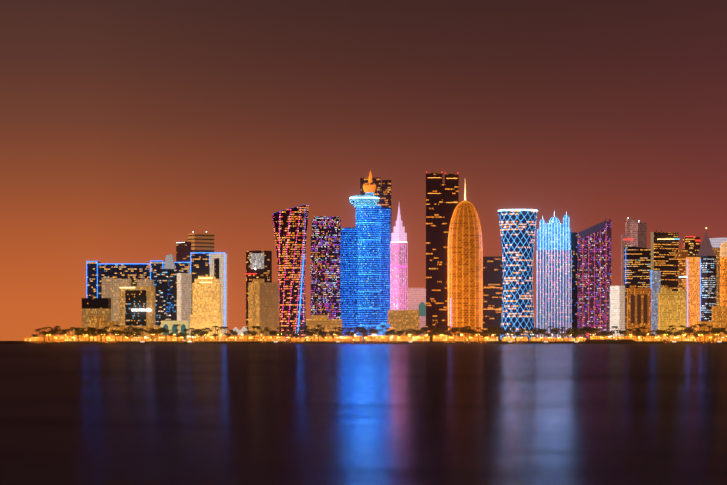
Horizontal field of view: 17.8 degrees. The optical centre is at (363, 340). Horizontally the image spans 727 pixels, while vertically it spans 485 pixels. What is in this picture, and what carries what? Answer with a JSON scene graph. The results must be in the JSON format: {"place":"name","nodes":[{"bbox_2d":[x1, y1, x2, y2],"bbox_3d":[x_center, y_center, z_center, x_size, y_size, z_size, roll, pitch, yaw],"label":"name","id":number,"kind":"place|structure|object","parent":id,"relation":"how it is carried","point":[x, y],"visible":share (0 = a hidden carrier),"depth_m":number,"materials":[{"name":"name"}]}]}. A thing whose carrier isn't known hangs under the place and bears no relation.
{"place":"outdoors","nodes":[
{"label":"outdoors","id":0,"kind":"place"},
{"bbox_2d":[231,326,246,334],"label":"shore tents","id":1,"kind":"object","parent":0,"point":[242,330],"visible":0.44,"depth_m":3327.41,"materials":[{"name":"white fabric"}]},
{"bbox_2d":[0,344,726,484],"bbox_3d":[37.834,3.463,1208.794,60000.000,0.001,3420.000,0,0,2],"label":"water","id":2,"kind":"structure","parent":0,"point":[363,414],"depth_m":109.16,"materials":[{"name":"black liquid"}]},
{"bbox_2d":[138,337,148,343],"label":"boat","id":3,"kind":"object","parent":2,"relation":"on","point":[142,342],"visible":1,"depth_m":2868.94,"materials":[{"name":"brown wood"}]},
{"bbox_2d":[583,339,636,343],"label":"breakwater","id":4,"kind":"object","parent":2,"relation":"in","point":[610,341],"visible":0.77,"depth_m":2798.08,"materials":[{"name":"brown stone"}]},
{"bbox_2d":[0,0,726,340],"label":"sky","id":5,"kind":"structure","parent":0,"point":[130,129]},
{"bbox_2d":[408,288,425,335],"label":"building","id":6,"kind":"structure","parent":0,"point":[417,299],"depth_m":3598.53,"materials":[{"name":"grey"}]},
{"bbox_2d":[498,209,537,339],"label":"skyscraper","id":7,"kind":"structure","parent":0,"point":[517,228],"depth_m":3455.09,"materials":[{"name":"blue glass"}]},
{"bbox_2d":[624,245,650,335],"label":"dark glass slab","id":8,"kind":"structure","parent":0,"point":[637,265],"depth_m":3746.44,"materials":[{"name":"black glass"}]},
{"bbox_2d":[658,286,686,339],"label":"yellow building","id":9,"kind":"structure","parent":0,"point":[672,307],"depth_m":3385.93,"materials":[{"name":"beige"}]},
{"label":"ground","id":10,"kind":"structure","parent":0,"visible":0},
{"bbox_2d":[58,329,69,340],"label":"broadleaf tree","id":11,"kind":"object","parent":10,"relation":"on","point":[65,331],"visible":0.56,"depth_m":2966.44,"materials":[{"name":"green plant"}]},
{"bbox_2d":[72,327,82,335],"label":"broadleaf tree","id":12,"kind":"object","parent":10,"relation":"on","point":[77,329],"visible":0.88,"depth_m":2939.76,"materials":[{"name":"green plant"}]},
{"bbox_2d":[82,298,110,335],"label":"dark building","id":13,"kind":"structure","parent":10,"relation":"on","point":[96,307],"depth_m":3465.35,"materials":[{"name":"black"}]},
{"bbox_2d":[97,329,106,336],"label":"broadleaf tree","id":14,"kind":"object","parent":10,"relation":"on","point":[101,332],"visible":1,"depth_m":2925.73,"materials":[{"name":"green plant"}]},
{"bbox_2d":[70,316,160,340],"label":"building","id":15,"kind":"structure","parent":10,"relation":"on","point":[98,322],"depth_m":3369.46,"materials":[{"name":"beige"}]},
{"bbox_2d":[102,277,153,320],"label":"cream building blocks","id":16,"kind":"structure","parent":10,"relation":"on","point":[110,287],"depth_m":3715.95,"materials":[{"name":"beige"}]},
{"bbox_2d":[129,327,141,340],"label":"broadleaf tree","id":17,"kind":"object","parent":10,"relation":"on","point":[138,330],"visible":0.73,"depth_m":2974.36,"materials":[{"name":"green plant"}]},
{"bbox_2d":[119,286,154,325],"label":"building","id":18,"kind":"structure","parent":10,"relation":"on","point":[136,305],"depth_m":3512.68,"materials":[{"name":"beige"}]},
{"bbox_2d":[86,261,189,297],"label":"building","id":19,"kind":"structure","parent":10,"relation":"on","point":[96,271],"depth_m":4020.75,"materials":[{"name":"blue"}]},
{"bbox_2d":[151,329,161,340],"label":"broadleaf tree","id":20,"kind":"object","parent":10,"relation":"on","point":[156,331],"visible":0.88,"depth_m":2938.41,"materials":[{"name":"green plant"}]},
{"bbox_2d":[152,254,180,325],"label":"high-rise building","id":21,"kind":"structure","parent":10,"relation":"on","point":[165,281],"depth_m":3863.06,"materials":[{"name":"black glass"}]},
{"bbox_2d":[161,321,189,340],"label":"building","id":22,"kind":"structure","parent":10,"relation":"on","point":[168,325],"depth_m":3350.54,"materials":[{"name":"beige"}]},
{"bbox_2d":[177,273,191,320],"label":"high-rise building","id":23,"kind":"structure","parent":10,"relation":"on","point":[184,296],"depth_m":3667.50,"materials":[{"name":"grey"}]},
{"bbox_2d":[176,231,213,261],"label":"building","id":24,"kind":"structure","parent":10,"relation":"on","point":[200,242],"depth_m":4323.34,"materials":[{"name":"black"}]},
{"bbox_2d":[190,329,200,340],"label":"broadleaf tree","id":25,"kind":"object","parent":10,"relation":"on","point":[195,331],"visible":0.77,"depth_m":2980.88,"materials":[{"name":"green plant"}]},
{"bbox_2d":[197,330,204,340],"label":"broadleaf tree","id":26,"kind":"object","parent":10,"relation":"on","point":[200,334],"visible":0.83,"depth_m":2945.30,"materials":[{"name":"green plant"}]},
{"bbox_2d":[190,276,221,340],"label":"building","id":27,"kind":"structure","parent":10,"relation":"on","point":[206,301],"depth_m":3509.36,"materials":[{"name":"beige"}]},
{"bbox_2d":[190,252,226,334],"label":"high-rise building","id":28,"kind":"structure","parent":10,"relation":"on","point":[208,264],"depth_m":3910.62,"materials":[{"name":"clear glass"}]},
{"bbox_2d":[243,330,252,336],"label":"broadleaf tree","id":29,"kind":"object","parent":10,"relation":"on","point":[247,332],"visible":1,"depth_m":2932.98,"materials":[{"name":"green plant"}]},
{"bbox_2d":[245,250,271,329],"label":"high-rise building","id":30,"kind":"structure","parent":10,"relation":"on","point":[258,264],"depth_m":3768.08,"materials":[{"name":"black"}]},
{"bbox_2d":[248,279,278,335],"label":"cream building","id":31,"kind":"structure","parent":10,"relation":"on","point":[263,304],"depth_m":3467.38,"materials":[{"name":"beige"}]},
{"bbox_2d":[285,330,295,334],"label":"broadleaf tree","id":32,"kind":"object","parent":10,"relation":"on","point":[292,332],"visible":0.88,"depth_m":2927.59,"materials":[{"name":"green plant"}]},
{"bbox_2d":[272,204,308,340],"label":"skyscraper","id":33,"kind":"structure","parent":10,"relation":"on","point":[290,228],"depth_m":3510.12,"materials":[{"name":"black"}]},
{"bbox_2d":[306,315,341,337],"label":"building","id":34,"kind":"structure","parent":10,"relation":"on","point":[323,321],"depth_m":3403.51,"materials":[{"name":"beige"}]},
{"bbox_2d":[320,331,329,340],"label":"broadleaf tree","id":35,"kind":"object","parent":10,"relation":"on","point":[324,333],"visible":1,"depth_m":2914.93,"materials":[{"name":"green plant"}]},
{"bbox_2d":[311,216,340,318],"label":"skyscraper","id":36,"kind":"structure","parent":10,"relation":"on","point":[325,266],"depth_m":3653.60,"materials":[{"name":"purple"}]},
{"bbox_2d":[354,327,364,332],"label":"broadleaf tree","id":37,"kind":"object","parent":10,"relation":"on","point":[358,328],"visible":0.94,"depth_m":2936.21,"materials":[{"name":"green plant"}]},
{"bbox_2d":[0,341,726,343],"bbox_3d":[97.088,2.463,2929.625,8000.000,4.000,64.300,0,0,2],"label":"sea wall","id":38,"kind":"structure","parent":10,"relation":"on","point":[319,342],"depth_m":2902.84,"materials":[{"name":"concrete"}]},
{"bbox_2d":[340,171,390,340],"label":"skyscraper","id":39,"kind":"structure","parent":10,"relation":"on","point":[365,273],"depth_m":3531.74,"materials":[{"name":"blue glass"}]},
{"bbox_2d":[25,335,725,340],"bbox_3d":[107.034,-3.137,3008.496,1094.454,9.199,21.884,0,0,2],"label":"waterfront promenade","id":40,"kind":"structure","parent":10,"relation":"on","point":[337,338],"depth_m":3008.93,"materials":[{"name":"brown"}]},
{"bbox_2d":[360,177,391,232],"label":"skyscraper","id":41,"kind":"structure","parent":10,"relation":"on","point":[383,193],"depth_m":3850.80,"materials":[{"name":"black"}]},
{"bbox_2d":[375,323,397,340],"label":"building domes","id":42,"kind":"structure","parent":10,"relation":"on","point":[385,330],"depth_m":3337.49,"materials":[{"name":"blue"}]},
{"bbox_2d":[384,331,393,336],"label":"broadleaf tree","id":43,"kind":"object","parent":10,"relation":"on","point":[389,333],"visible":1,"depth_m":2908.23,"materials":[{"name":"green plant"}]},
{"bbox_2d":[391,206,406,309],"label":"skyscraper","id":44,"kind":"structure","parent":10,"relation":"on","point":[399,268],"depth_m":3626.37,"materials":[{"name":"pink"}]},
{"bbox_2d":[388,310,418,335],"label":"low building blocks","id":45,"kind":"structure","parent":10,"relation":"on","point":[398,320],"depth_m":3449.33,"materials":[{"name":"beige"}]},
{"bbox_2d":[430,329,440,340],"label":"broadleaf tree","id":46,"kind":"object","parent":10,"relation":"on","point":[434,332],"visible":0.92,"depth_m":2929.85,"materials":[{"name":"green plant"}]},
{"bbox_2d":[426,172,458,340],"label":"skyscraper","id":47,"kind":"structure","parent":10,"relation":"on","point":[442,200],"depth_m":3777.53,"materials":[{"name":"black glass"}]},
{"bbox_2d":[449,327,458,335],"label":"broadleaf tree","id":48,"kind":"object","parent":10,"relation":"on","point":[455,328],"visible":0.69,"depth_m":2978.93,"materials":[{"name":"green plant"}]},
{"bbox_2d":[448,189,482,336],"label":"skyscraper","id":49,"kind":"structure","parent":10,"relation":"on","point":[465,276],"depth_m":3453.05,"materials":[{"name":"brown"}]},
{"bbox_2d":[469,330,477,335],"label":"broadleaf tree","id":50,"kind":"object","parent":10,"relation":"on","point":[472,332],"visible":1,"depth_m":2928.85,"materials":[{"name":"green plant"}]},
{"bbox_2d":[483,331,491,336],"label":"broadleaf tree","id":51,"kind":"object","parent":10,"relation":"on","point":[486,333],"visible":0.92,"depth_m":2925.12,"materials":[{"name":"green plant"}]},
{"bbox_2d":[482,256,502,340],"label":"dark building","id":52,"kind":"structure","parent":10,"relation":"on","point":[492,289],"depth_m":3944.18,"materials":[{"name":"black glass"}]},
{"bbox_2d":[490,328,500,335],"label":"broadleaf tree","id":53,"kind":"object","parent":10,"relation":"on","point":[495,331],"visible":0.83,"depth_m":2921.31,"materials":[{"name":"green plant"}]},
{"bbox_2d":[506,330,515,335],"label":"broadleaf tree","id":54,"kind":"object","parent":10,"relation":"on","point":[509,332],"visible":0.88,"depth_m":2924.16,"materials":[{"name":"green plant"}]},
{"bbox_2d":[516,331,524,340],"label":"broadleaf tree","id":55,"kind":"object","parent":10,"relation":"on","point":[519,333],"visible":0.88,"depth_m":2928.38,"materials":[{"name":"green plant"}]},
{"bbox_2d":[536,211,571,337],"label":"skyscraper","id":56,"kind":"structure","parent":10,"relation":"on","point":[554,279],"depth_m":3571.49,"materials":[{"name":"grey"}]},
{"bbox_2d":[550,327,560,335],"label":"broadleaf tree","id":57,"kind":"object","parent":10,"relation":"on","point":[556,331],"visible":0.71,"depth_m":2928.08,"materials":[{"name":"green plant"}]},
{"bbox_2d":[566,329,574,335],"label":"broadleaf tree","id":58,"kind":"object","parent":10,"relation":"on","point":[570,331],"visible":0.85,"depth_m":2927.00,"materials":[{"name":"green plant"}]},
{"bbox_2d":[576,329,582,340],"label":"broadleaf tree","id":59,"kind":"object","parent":10,"relation":"on","point":[580,332],"visible":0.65,"depth_m":2928.95,"materials":[{"name":"green plant"}]},
{"bbox_2d":[580,326,590,335],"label":"broadleaf tree","id":60,"kind":"object","parent":10,"relation":"on","point":[583,330],"visible":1,"depth_m":2902.08,"materials":[{"name":"green plant"}]},
{"bbox_2d":[571,219,610,339],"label":"skyscraper","id":61,"kind":"structure","parent":10,"relation":"on","point":[591,264],"depth_m":3611.26,"materials":[{"name":"purple glass"}]},
{"bbox_2d":[610,286,624,335],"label":"building","id":62,"kind":"structure","parent":10,"relation":"on","point":[617,305],"depth_m":3414.11,"materials":[{"name":"grey"}]},
{"bbox_2d":[619,330,627,338],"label":"broadleaf tree","id":63,"kind":"object","parent":10,"relation":"on","point":[623,332],"visible":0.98,"depth_m":2917.28,"materials":[{"name":"green plant"}]},
{"bbox_2d":[621,219,646,285],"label":"capped tower","id":64,"kind":"structure","parent":10,"relation":"on","point":[635,234],"depth_m":4095.91,"materials":[{"name":"red"}]},
{"bbox_2d":[632,330,641,340],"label":"broadleaf tree","id":65,"kind":"object","parent":10,"relation":"on","point":[639,331],"visible":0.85,"depth_m":2926.27,"materials":[{"name":"green plant"}]},
{"bbox_2d":[627,285,651,335],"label":"arcade building","id":66,"kind":"structure","parent":10,"relation":"on","point":[639,307],"depth_m":3387.28,"materials":[{"name":"brown"}]},
{"bbox_2d":[650,271,660,335],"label":"midrise building","id":67,"kind":"structure","parent":10,"relation":"on","point":[655,281],"depth_m":3486.36,"materials":[{"name":"blue"}]},
{"bbox_2d":[656,330,664,340],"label":"broadleaf tree","id":68,"kind":"object","parent":10,"relation":"on","point":[660,333],"visible":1,"depth_m":2899.65,"materials":[{"name":"green plant"}]},
{"bbox_2d":[651,230,679,340],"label":"banded tower","id":69,"kind":"structure","parent":10,"relation":"on","point":[665,253],"depth_m":3695.59,"materials":[{"name":"black glass"}]},
{"bbox_2d":[679,246,687,290],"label":"tower building","id":70,"kind":"structure","parent":10,"relation":"on","point":[683,254],"depth_m":3704.06,"materials":[{"name":"brown"}]},
{"bbox_2d":[681,329,692,336],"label":"broadleaf tree","id":71,"kind":"object","parent":10,"relation":"on","point":[688,331],"visible":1,"depth_m":2895.54,"materials":[{"name":"green plant"}]},
{"bbox_2d":[683,236,699,256],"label":"skyscraper","id":72,"kind":"structure","parent":10,"relation":"on","point":[691,244],"depth_m":3832.96,"materials":[{"name":"black"}]},
{"bbox_2d":[686,257,700,336],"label":"skyscraper","id":73,"kind":"structure","parent":10,"relation":"on","point":[693,277],"depth_m":3484.35,"materials":[{"name":"brown"}]},
{"bbox_2d":[697,227,715,320],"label":"pyramid tower","id":74,"kind":"structure","parent":10,"relation":"on","point":[706,254],"depth_m":3610.03,"materials":[{"name":"black"}]},
{"bbox_2d":[699,306,726,337],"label":"building","id":75,"kind":"structure","parent":10,"relation":"on","point":[719,316],"depth_m":3333.87,"materials":[{"name":"brown"}]},
{"bbox_2d":[710,237,726,305],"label":"skyscraper","id":76,"kind":"structure","parent":10,"relation":"on","point":[716,243],"depth_m":3831.49,"materials":[{"name":"white"}]},
{"bbox_2d":[720,242,726,305],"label":"round tower","id":77,"kind":"structure","parent":10,"relation":"on","point":[723,273],"depth_m":3490.74,"materials":[{"name":"orange"}]}
]}

